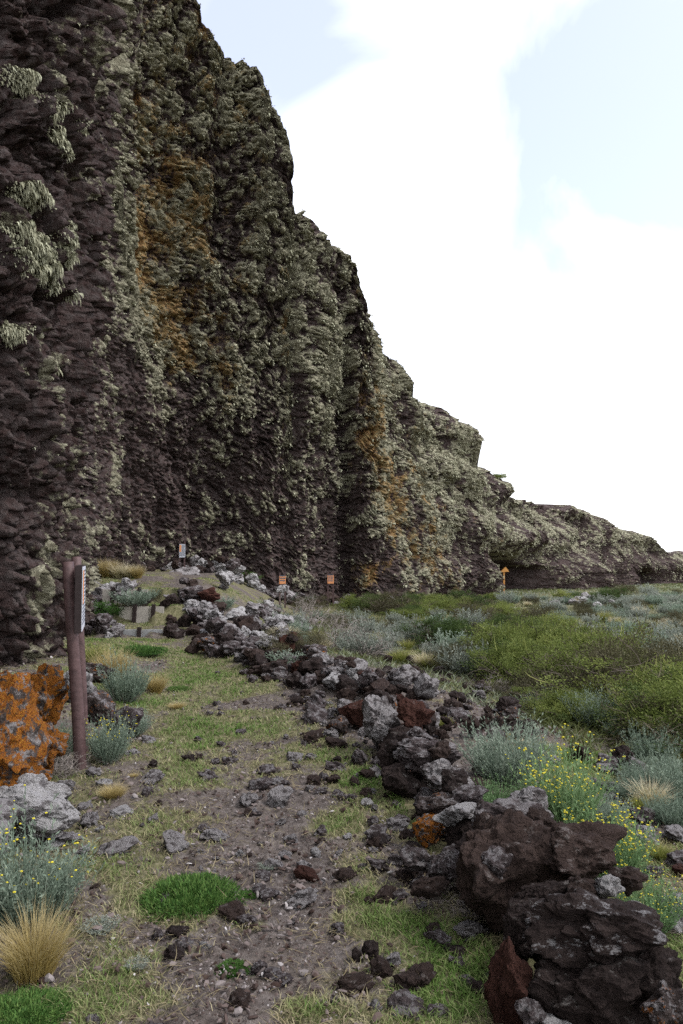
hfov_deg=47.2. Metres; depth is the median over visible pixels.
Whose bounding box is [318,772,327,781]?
loose stone
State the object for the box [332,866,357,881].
loose stone
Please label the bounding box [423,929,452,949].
loose stone
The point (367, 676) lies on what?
lava rock
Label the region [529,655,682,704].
green bush
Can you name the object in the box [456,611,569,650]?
green bush
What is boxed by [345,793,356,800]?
loose stone
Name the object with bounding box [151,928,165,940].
loose stone
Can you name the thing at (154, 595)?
grey shrub
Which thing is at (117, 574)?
grass tussock
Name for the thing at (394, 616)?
shrub
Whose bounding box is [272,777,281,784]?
loose stone
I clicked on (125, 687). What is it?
grey shrub
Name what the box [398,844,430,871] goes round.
lava rock
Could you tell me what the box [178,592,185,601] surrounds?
lava rock
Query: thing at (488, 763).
grey shrub
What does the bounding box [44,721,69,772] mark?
boulder
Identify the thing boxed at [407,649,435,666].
grass tussock
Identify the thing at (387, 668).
lava rock
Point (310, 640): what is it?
shrub
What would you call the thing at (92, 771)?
loose stone
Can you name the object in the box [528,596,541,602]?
shrub
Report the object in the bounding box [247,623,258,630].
lava rock
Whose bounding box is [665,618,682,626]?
shrub
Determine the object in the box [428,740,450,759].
lava rock
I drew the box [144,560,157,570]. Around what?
fallen block
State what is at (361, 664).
lava rock
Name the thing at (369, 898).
loose stone
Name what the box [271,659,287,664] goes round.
lava rock
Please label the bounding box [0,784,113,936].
grey shrub
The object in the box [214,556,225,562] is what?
fallen block
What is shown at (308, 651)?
lava rock
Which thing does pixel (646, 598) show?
shrub
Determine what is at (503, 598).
shrub
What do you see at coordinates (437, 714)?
lava rock
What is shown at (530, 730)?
lava rock
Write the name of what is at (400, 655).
grass tussock
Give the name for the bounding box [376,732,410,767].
lava rock
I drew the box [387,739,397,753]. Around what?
lava rock
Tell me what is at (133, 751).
loose stone
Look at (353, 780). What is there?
loose stone
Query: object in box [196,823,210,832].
loose stone
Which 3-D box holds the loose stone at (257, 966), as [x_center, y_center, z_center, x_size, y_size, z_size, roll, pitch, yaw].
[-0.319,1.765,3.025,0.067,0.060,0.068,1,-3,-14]
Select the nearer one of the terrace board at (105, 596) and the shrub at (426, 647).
the shrub at (426, 647)
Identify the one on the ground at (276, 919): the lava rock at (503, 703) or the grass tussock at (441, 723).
the grass tussock at (441, 723)
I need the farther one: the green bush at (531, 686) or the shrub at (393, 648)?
the shrub at (393, 648)
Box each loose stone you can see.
[42,837,64,851]
[56,831,81,843]
[57,779,76,790]
[75,800,92,810]
[75,844,89,858]
[79,811,99,827]
[85,767,100,776]
[85,1014,101,1023]
[90,883,100,888]
[94,825,104,831]
[95,778,112,786]
[96,835,138,857]
[109,804,133,818]
[124,748,139,755]
[140,769,164,784]
[140,786,153,796]
[141,735,155,743]
[147,759,157,768]
[148,812,158,822]
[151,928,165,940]
[153,800,162,805]
[154,888,176,905]
[163,829,189,853]
[164,944,184,959]
[165,925,189,938]
[175,937,193,949]
[181,754,195,762]
[194,736,201,741]
[195,753,203,759]
[196,769,218,781]
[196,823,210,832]
[197,849,204,853]
[199,828,229,842]
[199,941,211,948]
[210,758,220,764]
[212,701,219,705]
[216,741,225,746]
[218,900,245,922]
[221,757,238,764]
[227,988,250,1008]
[235,729,246,733]
[235,849,243,856]
[236,913,257,928]
[237,969,245,979]
[240,792,258,806]
[242,659,251,666]
[244,807,252,816]
[246,669,254,674]
[247,776,274,790]
[248,674,257,682]
[250,959,267,975]
[252,811,262,815]
[252,883,265,893]
[255,869,271,882]
[256,763,275,775]
[259,966,281,979]
[260,674,272,682]
[260,888,279,900]
[263,858,282,869]
[266,784,293,807]
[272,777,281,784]
[275,818,285,824]
[275,973,292,988]
[277,703,286,708]
[278,850,291,859]
[281,780,289,785]
[283,833,297,843]
[283,887,318,910]
[286,751,303,761]
[291,763,300,770]
[293,865,319,882]
[296,810,306,817]
[296,860,311,867]
[300,689,310,696]
[301,740,307,746]
[303,728,323,743]
[304,753,316,759]
[305,785,313,791]
[306,774,320,784]
[311,847,320,857]
[312,779,320,785]
[314,824,326,836]
[315,690,325,697]
[315,787,326,794]
[315,837,326,844]
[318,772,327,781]
[321,720,327,725]
[323,760,345,771]
[325,736,347,747]
[325,774,340,782]
[327,707,336,715]
[327,714,334,718]
[329,743,339,748]
[329,922,343,936]
[329,994,339,1003]
[330,756,341,761]
[332,789,344,797]
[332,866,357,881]
[333,849,342,858]
[337,793,346,800]
[338,971,375,996]
[343,832,351,839]
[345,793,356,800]
[349,776,359,785]
[351,748,367,765]
[351,947,362,962]
[352,742,360,748]
[357,727,365,737]
[357,863,366,870]
[359,769,375,780]
[359,787,373,797]
[361,797,373,806]
[361,940,378,960]
[364,823,387,838]
[364,896,373,904]
[365,830,388,846]
[366,815,379,826]
[366,858,385,873]
[367,836,384,848]
[368,846,378,853]
[369,755,379,765]
[369,765,381,777]
[369,955,392,977]
[369,998,382,1011]
[370,804,377,810]
[373,884,395,903]
[381,863,389,871]
[386,817,408,832]
[386,952,400,965]
[387,853,403,867]
[387,988,425,1021]
[392,800,400,807]
[392,888,408,900]
[392,961,437,992]
[395,814,410,822]
[395,868,415,883]
[399,828,413,839]
[406,840,423,847]
[408,876,421,887]
[416,901,426,909]
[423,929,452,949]
[425,922,441,931]
[427,1003,449,1018]
[444,944,465,956]
[448,955,469,969]
[450,886,458,894]
[452,919,482,941]
[459,974,473,981]
[468,979,484,994]
[480,923,490,934]
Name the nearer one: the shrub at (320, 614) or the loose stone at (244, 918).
the loose stone at (244, 918)
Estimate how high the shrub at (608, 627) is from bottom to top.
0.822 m
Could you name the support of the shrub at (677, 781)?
on the ground at (276, 919)
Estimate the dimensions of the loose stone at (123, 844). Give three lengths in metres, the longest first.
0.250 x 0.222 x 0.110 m
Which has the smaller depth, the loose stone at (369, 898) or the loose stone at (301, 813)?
the loose stone at (369, 898)
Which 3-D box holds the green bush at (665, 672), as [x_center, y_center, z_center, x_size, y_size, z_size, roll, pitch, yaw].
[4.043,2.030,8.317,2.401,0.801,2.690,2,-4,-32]
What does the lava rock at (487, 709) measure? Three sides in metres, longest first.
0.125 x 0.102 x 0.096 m
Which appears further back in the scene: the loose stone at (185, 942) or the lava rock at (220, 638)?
the lava rock at (220, 638)
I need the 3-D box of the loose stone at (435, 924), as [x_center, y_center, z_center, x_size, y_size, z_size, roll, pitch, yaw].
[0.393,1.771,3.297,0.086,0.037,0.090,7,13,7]
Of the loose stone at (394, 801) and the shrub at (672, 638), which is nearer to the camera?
the loose stone at (394, 801)
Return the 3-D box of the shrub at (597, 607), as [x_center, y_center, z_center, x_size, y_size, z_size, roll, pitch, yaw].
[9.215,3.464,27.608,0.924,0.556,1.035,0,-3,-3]
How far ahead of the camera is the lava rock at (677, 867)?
3.93 m
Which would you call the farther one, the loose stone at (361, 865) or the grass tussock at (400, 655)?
the grass tussock at (400, 655)
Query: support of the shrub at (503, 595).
on the ground at (276, 919)
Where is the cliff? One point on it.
(162, 460)
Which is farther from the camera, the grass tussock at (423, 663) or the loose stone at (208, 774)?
the grass tussock at (423, 663)
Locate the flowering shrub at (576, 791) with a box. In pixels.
[505,723,625,823]
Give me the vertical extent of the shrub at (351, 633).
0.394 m
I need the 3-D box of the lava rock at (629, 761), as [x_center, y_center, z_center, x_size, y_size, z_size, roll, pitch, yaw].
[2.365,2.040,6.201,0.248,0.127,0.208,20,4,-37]
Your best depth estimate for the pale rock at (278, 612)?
20.87 m
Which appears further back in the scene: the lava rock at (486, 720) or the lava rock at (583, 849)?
the lava rock at (486, 720)
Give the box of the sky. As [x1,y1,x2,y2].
[197,0,682,551]
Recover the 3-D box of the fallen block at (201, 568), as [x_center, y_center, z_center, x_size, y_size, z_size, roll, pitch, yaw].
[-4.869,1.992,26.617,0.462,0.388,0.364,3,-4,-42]
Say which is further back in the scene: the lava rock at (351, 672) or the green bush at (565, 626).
the green bush at (565, 626)
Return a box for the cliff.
[80,0,682,600]
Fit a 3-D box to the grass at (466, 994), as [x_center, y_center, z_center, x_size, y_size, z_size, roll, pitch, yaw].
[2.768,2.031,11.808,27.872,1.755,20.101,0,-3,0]
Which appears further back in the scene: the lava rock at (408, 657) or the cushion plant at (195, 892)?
the lava rock at (408, 657)
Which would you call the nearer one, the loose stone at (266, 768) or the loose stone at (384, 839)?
the loose stone at (384, 839)
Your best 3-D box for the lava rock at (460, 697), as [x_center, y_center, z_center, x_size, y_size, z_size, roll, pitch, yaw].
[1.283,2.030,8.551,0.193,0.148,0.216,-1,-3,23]
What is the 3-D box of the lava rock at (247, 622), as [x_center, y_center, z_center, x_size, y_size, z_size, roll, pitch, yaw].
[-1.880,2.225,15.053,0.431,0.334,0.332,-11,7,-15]
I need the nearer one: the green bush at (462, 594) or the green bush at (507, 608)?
the green bush at (507, 608)
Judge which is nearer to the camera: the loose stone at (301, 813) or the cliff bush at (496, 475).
the loose stone at (301, 813)
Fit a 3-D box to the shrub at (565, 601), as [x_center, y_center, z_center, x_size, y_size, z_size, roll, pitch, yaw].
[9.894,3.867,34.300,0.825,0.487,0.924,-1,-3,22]
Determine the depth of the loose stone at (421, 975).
2.90 m
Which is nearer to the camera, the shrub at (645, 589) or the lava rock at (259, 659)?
the lava rock at (259, 659)
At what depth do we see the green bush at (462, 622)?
20.25 m
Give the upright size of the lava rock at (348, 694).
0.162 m
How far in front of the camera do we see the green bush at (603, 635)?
11.43 m
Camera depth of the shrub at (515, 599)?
33.90 m
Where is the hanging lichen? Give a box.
[0,0,682,626]
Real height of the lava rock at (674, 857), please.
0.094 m
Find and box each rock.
[63,671,96,702]
[84,625,93,634]
[86,662,114,682]
[87,690,116,726]
[90,617,95,627]
[92,587,107,601]
[93,595,101,601]
[94,624,110,633]
[95,613,112,625]
[97,603,111,612]
[101,582,115,588]
[104,623,124,637]
[104,632,113,637]
[105,705,143,740]
[107,619,116,625]
[113,590,127,598]
[115,578,134,591]
[159,593,176,606]
[163,623,185,638]
[164,562,172,569]
[166,614,176,622]
[171,597,179,603]
[177,587,185,594]
[177,613,191,626]
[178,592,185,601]
[179,577,188,584]
[182,599,199,610]
[183,585,203,597]
[184,637,199,653]
[185,579,197,586]
[185,624,202,634]
[187,606,199,616]
[189,554,199,566]
[191,633,208,639]
[195,558,207,566]
[195,636,216,650]
[196,614,206,622]
[197,587,219,602]
[197,600,213,614]
[197,621,206,628]
[202,610,221,619]
[203,644,219,657]
[204,616,225,633]
[207,615,227,623]
[208,608,220,618]
[212,601,226,611]
[213,624,232,634]
[214,633,234,645]
[214,649,229,657]
[215,570,235,585]
[216,563,225,568]
[216,567,226,571]
[218,583,228,589]
[219,626,228,632]
[219,640,240,653]
[225,606,246,619]
[227,623,238,629]
[231,565,245,574]
[233,615,254,625]
[233,652,247,661]
[234,578,243,584]
[234,629,245,642]
[236,642,257,653]
[237,617,253,628]
[238,625,252,635]
[239,669,247,675]
[241,635,259,646]
[243,648,264,661]
[245,573,258,581]
[245,601,258,606]
[245,604,259,614]
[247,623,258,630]
[248,579,259,588]
[250,630,267,637]
[251,653,267,667]
[251,663,270,675]
[252,621,261,629]
[253,617,261,625]
[255,638,272,647]
[257,585,265,591]
[259,608,269,618]
[259,624,269,631]
[261,662,286,673]
[263,600,273,606]
[264,635,278,642]
[265,619,279,626]
[265,648,279,661]
[267,608,275,616]
[269,606,280,613]
[269,614,283,621]
[269,618,278,625]
[270,622,287,630]
[270,666,287,679]
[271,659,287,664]
[274,628,288,642]
[276,584,288,592]
[276,632,296,651]
[282,654,298,662]
[283,615,294,626]
[285,634,298,643]
[285,671,301,688]
[290,696,304,705]
[291,643,302,654]
[291,661,300,673]
[297,656,324,675]
[298,655,306,661]
[299,673,316,689]
[301,702,327,724]
[302,644,326,659]
[304,693,326,708]
[311,652,328,665]
[314,670,329,683]
[321,666,329,674]
[322,672,339,689]
[323,727,338,736]
[326,715,348,733]
[327,658,333,664]
[328,666,344,673]
[334,655,343,660]
[334,659,343,666]
[335,674,360,691]
[336,687,358,701]
[336,698,352,715]
[338,700,363,728]
[343,656,355,661]
[344,658,367,670]
[345,667,358,676]
[346,661,356,667]
[348,673,358,682]
[357,668,380,685]
[361,678,389,692]
[362,694,400,748]
[363,689,391,704]
[375,668,385,675]
[375,671,382,677]
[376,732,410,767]
[381,726,436,743]
[381,763,419,798]
[382,665,392,673]
[383,655,392,661]
[384,684,396,693]
[384,691,396,708]
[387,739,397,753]
[388,664,420,682]
[390,672,412,686]
[393,736,462,772]
[395,694,404,702]
[396,684,410,693]
[396,697,435,729]
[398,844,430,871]
[405,689,426,700]
[406,655,415,663]
[407,726,432,739]
[410,876,449,899]
[412,673,439,698]
[412,813,445,847]
[413,787,433,816]
[414,791,483,826]
[417,776,433,792]
[421,758,474,792]
[423,712,439,728]
[423,718,436,730]
[426,726,436,735]
[426,843,458,883]
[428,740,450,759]
[432,802,476,826]
[433,666,445,673]
[434,728,449,738]
[436,706,447,716]
[438,826,446,841]
[439,678,449,683]
[439,768,467,793]
[440,716,451,725]
[441,723,451,730]
[444,697,464,710]
[445,707,468,723]
[445,818,472,845]
[448,690,465,702]
[451,719,456,727]
[452,784,488,805]
[454,832,465,850]
[455,808,563,931]
[460,715,481,730]
[462,682,471,689]
[462,704,472,711]
[468,729,482,738]
[470,776,490,788]
[471,798,542,825]
[472,679,486,687]
[472,690,485,700]
[474,683,483,689]
[479,686,494,695]
[479,713,493,725]
[481,724,489,731]
[481,845,512,879]
[483,705,492,713]
[483,936,532,1023]
[486,726,506,742]
[493,715,508,730]
[496,696,521,710]
[499,706,519,721]
[503,897,542,961]
[506,786,553,818]
[509,879,568,902]
[510,719,522,726]
[512,728,532,740]
[514,997,545,1023]
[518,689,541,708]
[521,727,539,734]
[522,718,538,728]
[522,887,668,970]
[526,807,556,827]
[527,956,650,1023]
[536,821,626,881]
[537,1012,571,1023]
[546,755,560,763]
[565,876,607,898]
[568,599,577,604]
[569,745,592,762]
[593,781,613,792]
[595,753,617,767]
[595,874,624,897]
[596,763,620,774]
[604,792,618,801]
[608,866,648,896]
[611,745,635,767]
[617,801,634,811]
[628,756,649,772]
[628,806,654,825]
[631,824,659,847]
[635,946,682,1008]
[640,980,682,1023]
[642,865,664,875]
[656,892,682,934]
[662,824,682,843]
[664,849,682,867]
[671,863,682,874]
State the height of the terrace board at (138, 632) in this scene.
0.343 m
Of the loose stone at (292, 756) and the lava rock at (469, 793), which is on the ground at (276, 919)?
the loose stone at (292, 756)
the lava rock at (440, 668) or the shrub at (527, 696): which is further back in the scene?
the lava rock at (440, 668)
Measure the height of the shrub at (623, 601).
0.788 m
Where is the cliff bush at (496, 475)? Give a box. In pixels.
[493,473,508,478]
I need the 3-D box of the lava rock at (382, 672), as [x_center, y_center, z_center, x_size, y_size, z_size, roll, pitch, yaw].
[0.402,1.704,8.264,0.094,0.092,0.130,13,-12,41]
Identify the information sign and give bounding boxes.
[62,557,88,770]
[179,541,185,566]
[279,572,285,607]
[327,572,333,605]
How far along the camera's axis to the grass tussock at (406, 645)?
15.40 m
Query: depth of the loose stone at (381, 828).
4.32 m
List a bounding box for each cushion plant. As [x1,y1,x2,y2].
[0,983,88,1023]
[116,644,178,657]
[137,870,266,924]
[164,685,193,691]
[213,958,254,980]
[237,888,256,900]
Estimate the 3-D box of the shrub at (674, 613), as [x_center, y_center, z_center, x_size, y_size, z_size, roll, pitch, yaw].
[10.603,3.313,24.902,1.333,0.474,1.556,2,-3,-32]
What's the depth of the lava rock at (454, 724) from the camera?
6.76 m
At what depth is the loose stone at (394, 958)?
3.05 m
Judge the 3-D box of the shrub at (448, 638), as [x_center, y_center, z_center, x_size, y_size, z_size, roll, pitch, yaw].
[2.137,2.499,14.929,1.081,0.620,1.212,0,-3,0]
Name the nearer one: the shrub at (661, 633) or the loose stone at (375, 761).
the loose stone at (375, 761)
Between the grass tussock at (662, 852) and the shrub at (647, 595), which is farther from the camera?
the shrub at (647, 595)
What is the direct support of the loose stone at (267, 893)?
on the ground at (276, 919)
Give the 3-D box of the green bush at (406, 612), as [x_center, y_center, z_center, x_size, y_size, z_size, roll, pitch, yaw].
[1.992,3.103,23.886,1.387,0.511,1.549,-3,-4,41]
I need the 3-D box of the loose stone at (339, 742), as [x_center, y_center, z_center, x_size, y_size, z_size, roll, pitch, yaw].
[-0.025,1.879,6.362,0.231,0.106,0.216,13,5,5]
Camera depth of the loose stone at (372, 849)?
4.10 m
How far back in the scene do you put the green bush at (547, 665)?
10.21 m
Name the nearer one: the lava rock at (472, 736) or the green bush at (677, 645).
the lava rock at (472, 736)
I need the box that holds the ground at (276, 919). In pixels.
[0,569,682,1023]
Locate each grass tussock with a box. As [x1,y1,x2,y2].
[0,891,84,987]
[85,639,119,662]
[87,642,140,676]
[96,779,132,799]
[97,556,123,577]
[105,562,134,578]
[116,562,143,578]
[126,563,147,578]
[143,672,174,693]
[166,702,185,709]
[268,624,302,632]
[318,636,336,645]
[385,647,415,663]
[397,638,414,649]
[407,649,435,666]
[416,653,439,668]
[439,715,455,727]
[597,608,617,621]
[621,774,677,805]
[624,794,652,806]
[639,839,678,862]
[673,752,682,766]
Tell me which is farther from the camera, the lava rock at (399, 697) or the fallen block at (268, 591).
the fallen block at (268, 591)
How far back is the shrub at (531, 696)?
9.10 m
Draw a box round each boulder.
[0,670,12,685]
[0,672,51,776]
[0,756,51,786]
[0,767,80,840]
[0,798,20,854]
[31,663,69,724]
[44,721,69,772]
[170,566,201,575]
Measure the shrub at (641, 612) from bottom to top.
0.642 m
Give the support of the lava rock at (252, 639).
on the ground at (276, 919)
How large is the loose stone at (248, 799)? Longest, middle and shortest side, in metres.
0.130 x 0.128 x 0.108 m
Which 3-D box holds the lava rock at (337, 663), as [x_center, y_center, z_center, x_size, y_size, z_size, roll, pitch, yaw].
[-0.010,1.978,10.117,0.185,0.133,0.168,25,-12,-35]
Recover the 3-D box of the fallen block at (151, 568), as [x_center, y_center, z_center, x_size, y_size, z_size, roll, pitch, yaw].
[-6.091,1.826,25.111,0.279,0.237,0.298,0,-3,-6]
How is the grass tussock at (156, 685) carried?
on the ground at (276, 919)
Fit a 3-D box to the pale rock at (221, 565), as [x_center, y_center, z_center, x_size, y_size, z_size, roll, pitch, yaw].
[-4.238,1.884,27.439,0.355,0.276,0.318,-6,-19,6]
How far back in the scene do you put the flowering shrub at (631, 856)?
3.74 m
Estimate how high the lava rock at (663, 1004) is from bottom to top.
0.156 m
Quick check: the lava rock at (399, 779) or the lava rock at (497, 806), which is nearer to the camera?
the lava rock at (497, 806)
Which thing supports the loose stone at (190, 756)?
on the ground at (276, 919)
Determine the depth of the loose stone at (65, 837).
4.34 m
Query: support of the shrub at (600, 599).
on the ground at (276, 919)
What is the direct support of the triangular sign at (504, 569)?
on the ground at (276, 919)
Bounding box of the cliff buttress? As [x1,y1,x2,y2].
[0,0,136,669]
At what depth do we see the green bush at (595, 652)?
9.58 m
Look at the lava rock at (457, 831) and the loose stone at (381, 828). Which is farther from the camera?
the loose stone at (381, 828)
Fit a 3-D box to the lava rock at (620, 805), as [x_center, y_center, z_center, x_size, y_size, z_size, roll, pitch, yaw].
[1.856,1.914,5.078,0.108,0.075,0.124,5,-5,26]
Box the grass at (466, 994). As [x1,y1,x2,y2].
[0,574,682,1023]
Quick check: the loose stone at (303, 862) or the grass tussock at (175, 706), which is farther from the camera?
the grass tussock at (175, 706)
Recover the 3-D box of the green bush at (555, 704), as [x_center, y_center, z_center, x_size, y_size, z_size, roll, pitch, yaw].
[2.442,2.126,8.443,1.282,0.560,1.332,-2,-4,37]
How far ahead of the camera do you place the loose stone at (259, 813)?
4.79 m
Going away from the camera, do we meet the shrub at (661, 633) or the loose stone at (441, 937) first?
the loose stone at (441, 937)
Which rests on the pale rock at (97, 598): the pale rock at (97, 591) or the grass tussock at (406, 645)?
the pale rock at (97, 591)
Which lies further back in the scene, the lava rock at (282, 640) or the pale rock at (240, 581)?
the pale rock at (240, 581)
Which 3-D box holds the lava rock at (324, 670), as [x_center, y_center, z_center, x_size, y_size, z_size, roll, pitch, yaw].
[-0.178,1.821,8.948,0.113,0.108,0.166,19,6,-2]
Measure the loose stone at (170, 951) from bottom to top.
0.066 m
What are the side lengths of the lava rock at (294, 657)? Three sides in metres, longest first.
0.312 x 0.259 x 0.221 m
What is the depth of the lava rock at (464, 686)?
10.40 m
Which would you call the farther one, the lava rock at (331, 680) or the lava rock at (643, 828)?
the lava rock at (331, 680)
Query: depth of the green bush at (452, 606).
27.21 m
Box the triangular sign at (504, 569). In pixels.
[500,567,508,591]
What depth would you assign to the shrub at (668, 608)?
27.50 m
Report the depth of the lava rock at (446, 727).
6.43 m
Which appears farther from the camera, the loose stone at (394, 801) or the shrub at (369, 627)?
the shrub at (369, 627)
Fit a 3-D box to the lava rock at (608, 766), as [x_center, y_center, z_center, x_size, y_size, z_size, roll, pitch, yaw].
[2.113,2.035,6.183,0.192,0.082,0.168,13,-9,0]
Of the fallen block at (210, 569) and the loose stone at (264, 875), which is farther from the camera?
the fallen block at (210, 569)
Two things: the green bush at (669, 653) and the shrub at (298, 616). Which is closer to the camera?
the green bush at (669, 653)
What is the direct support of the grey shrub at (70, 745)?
on the ground at (276, 919)
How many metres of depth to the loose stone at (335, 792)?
5.15 m
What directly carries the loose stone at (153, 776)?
on the ground at (276, 919)
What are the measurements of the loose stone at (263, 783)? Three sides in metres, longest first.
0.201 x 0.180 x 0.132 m
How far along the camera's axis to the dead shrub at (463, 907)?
3.44 m
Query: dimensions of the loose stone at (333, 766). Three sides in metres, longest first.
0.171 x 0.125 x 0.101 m
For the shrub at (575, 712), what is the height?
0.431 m
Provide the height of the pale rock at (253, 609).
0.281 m
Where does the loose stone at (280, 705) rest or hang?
on the ground at (276, 919)
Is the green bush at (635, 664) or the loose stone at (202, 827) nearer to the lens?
the loose stone at (202, 827)
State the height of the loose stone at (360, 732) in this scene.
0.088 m
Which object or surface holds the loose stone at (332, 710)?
on the ground at (276, 919)
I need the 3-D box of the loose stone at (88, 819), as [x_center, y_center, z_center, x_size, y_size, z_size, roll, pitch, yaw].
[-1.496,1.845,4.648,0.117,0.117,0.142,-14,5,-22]
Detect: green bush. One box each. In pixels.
[334,592,359,608]
[341,592,394,611]
[361,583,421,614]
[364,616,413,630]
[380,606,429,618]
[388,600,448,616]
[389,613,488,650]
[392,603,425,617]
[393,591,428,603]
[417,592,446,601]
[419,596,458,611]
[441,638,490,652]
[442,595,478,610]
[443,604,462,613]
[444,588,480,599]
[445,594,504,619]
[450,617,470,629]
[453,593,498,607]
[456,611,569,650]
[457,636,543,679]
[463,632,600,685]
[464,604,497,614]
[468,622,499,634]
[471,666,556,693]
[476,592,514,600]
[479,666,633,719]
[483,598,496,606]
[483,599,525,618]
[483,611,517,625]
[491,601,583,626]
[494,617,567,635]
[495,684,616,727]
[497,616,604,642]
[498,614,548,628]
[498,635,610,689]
[501,611,661,656]
[515,661,609,693]
[519,612,681,692]
[520,610,586,633]
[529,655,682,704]
[542,676,630,701]
[546,588,573,600]
[553,676,682,741]
[559,627,646,661]
[566,591,580,596]
[568,654,678,680]
[580,586,639,600]
[586,615,682,678]
[589,694,634,734]
[592,659,682,758]
[596,669,682,741]
[609,579,641,594]
[609,649,682,675]
[620,705,682,754]
[622,650,682,683]
[640,609,682,656]
[642,662,682,691]
[644,675,682,695]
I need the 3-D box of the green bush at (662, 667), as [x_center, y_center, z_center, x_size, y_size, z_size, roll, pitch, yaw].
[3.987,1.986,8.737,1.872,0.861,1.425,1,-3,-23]
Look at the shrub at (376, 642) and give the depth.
14.33 m
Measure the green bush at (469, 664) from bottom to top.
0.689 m
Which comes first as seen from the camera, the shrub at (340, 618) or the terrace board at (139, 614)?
the terrace board at (139, 614)
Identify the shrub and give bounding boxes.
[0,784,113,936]
[52,737,89,780]
[54,719,90,763]
[75,912,121,936]
[84,708,139,766]
[87,645,161,704]
[92,599,127,618]
[107,588,157,606]
[123,952,149,972]
[130,701,154,737]
[139,587,161,598]
[214,594,238,610]
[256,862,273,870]
[258,625,339,653]
[266,648,304,663]
[269,586,334,626]
[272,607,310,624]
[283,593,330,612]
[288,617,314,633]
[305,609,377,649]
[308,610,328,620]
[320,606,363,626]
[327,628,376,653]
[335,625,396,659]
[341,608,372,624]
[341,627,364,636]
[347,615,382,635]
[353,631,398,656]
[366,664,401,680]
[372,622,402,638]
[375,643,403,656]
[380,631,405,646]
[385,611,403,621]
[385,613,426,634]
[398,621,433,645]
[419,640,444,654]
[422,609,457,626]
[424,635,478,672]
[426,627,474,652]
[428,876,491,930]
[429,607,446,618]
[429,637,490,676]
[451,707,571,789]
[454,604,489,626]
[467,667,510,696]
[470,769,523,802]
[492,590,514,603]
[494,591,514,604]
[505,592,521,603]
[509,686,552,709]
[522,591,538,601]
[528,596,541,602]
[538,597,564,610]
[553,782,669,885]
[555,683,620,731]
[556,603,569,610]
[558,595,573,603]
[562,690,600,725]
[563,610,576,615]
[570,607,586,615]
[571,596,592,607]
[571,602,598,611]
[571,785,637,824]
[576,608,597,617]
[580,613,602,624]
[587,617,626,636]
[591,602,612,613]
[591,620,620,637]
[593,593,614,603]
[593,616,635,634]
[595,605,620,614]
[597,713,638,742]
[598,856,682,942]
[599,610,628,619]
[599,768,651,802]
[604,600,621,609]
[606,752,672,787]
[612,619,644,630]
[614,608,632,619]
[617,594,640,606]
[619,720,682,762]
[622,600,643,610]
[625,613,645,621]
[626,593,653,610]
[629,624,671,648]
[631,606,650,616]
[632,739,682,805]
[634,745,682,774]
[636,582,656,593]
[636,591,654,599]
[639,786,682,827]
[644,593,664,604]
[645,620,681,636]
[646,612,664,622]
[647,590,665,597]
[648,594,667,604]
[650,620,672,628]
[651,628,678,640]
[653,625,682,635]
[654,600,682,611]
[654,603,673,613]
[656,609,682,621]
[659,615,682,620]
[661,590,680,596]
[661,599,682,605]
[662,594,678,602]
[662,633,682,647]
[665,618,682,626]
[666,604,682,615]
[670,587,681,593]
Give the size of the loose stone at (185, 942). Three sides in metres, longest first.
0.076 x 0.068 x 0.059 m
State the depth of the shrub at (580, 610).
27.65 m
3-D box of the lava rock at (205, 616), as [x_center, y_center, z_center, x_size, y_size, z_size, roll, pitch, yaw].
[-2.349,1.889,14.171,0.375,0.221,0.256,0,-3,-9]
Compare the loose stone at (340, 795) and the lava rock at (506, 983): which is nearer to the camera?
the lava rock at (506, 983)
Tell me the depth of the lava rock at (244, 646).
11.11 m
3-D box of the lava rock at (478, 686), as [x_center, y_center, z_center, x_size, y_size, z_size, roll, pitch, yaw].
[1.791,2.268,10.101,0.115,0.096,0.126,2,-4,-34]
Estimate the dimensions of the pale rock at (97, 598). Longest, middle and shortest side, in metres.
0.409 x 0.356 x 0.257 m
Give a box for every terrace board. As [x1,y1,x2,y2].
[102,587,147,604]
[119,604,163,622]
[121,627,164,636]
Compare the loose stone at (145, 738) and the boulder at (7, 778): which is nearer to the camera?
the boulder at (7, 778)
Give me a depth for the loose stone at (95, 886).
3.72 m
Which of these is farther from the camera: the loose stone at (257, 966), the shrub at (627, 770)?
the shrub at (627, 770)
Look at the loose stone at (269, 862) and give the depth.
3.96 m
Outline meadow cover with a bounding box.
[257,583,682,774]
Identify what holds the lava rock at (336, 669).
on the lava rock
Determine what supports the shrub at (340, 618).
on the ground at (276, 919)
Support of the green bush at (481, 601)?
on the ground at (276, 919)
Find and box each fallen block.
[127,558,145,569]
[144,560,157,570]
[147,565,155,571]
[170,560,178,567]
[195,565,206,572]
[204,566,214,572]
[206,562,213,567]
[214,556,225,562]
[225,558,240,570]
[264,588,272,595]
[270,592,277,598]
[277,590,295,600]
[325,592,339,601]
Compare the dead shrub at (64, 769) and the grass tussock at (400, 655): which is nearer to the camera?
the dead shrub at (64, 769)
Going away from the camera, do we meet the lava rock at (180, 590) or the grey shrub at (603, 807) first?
the grey shrub at (603, 807)
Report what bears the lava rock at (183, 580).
on the lava rock at (191, 582)
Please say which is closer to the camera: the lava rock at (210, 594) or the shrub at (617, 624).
the lava rock at (210, 594)
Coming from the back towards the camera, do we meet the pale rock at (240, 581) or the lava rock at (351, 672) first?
the pale rock at (240, 581)
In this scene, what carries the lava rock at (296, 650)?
on the ground at (276, 919)
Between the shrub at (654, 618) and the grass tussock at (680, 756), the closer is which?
the grass tussock at (680, 756)
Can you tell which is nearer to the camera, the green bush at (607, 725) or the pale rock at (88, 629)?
the green bush at (607, 725)
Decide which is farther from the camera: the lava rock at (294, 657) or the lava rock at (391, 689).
the lava rock at (294, 657)

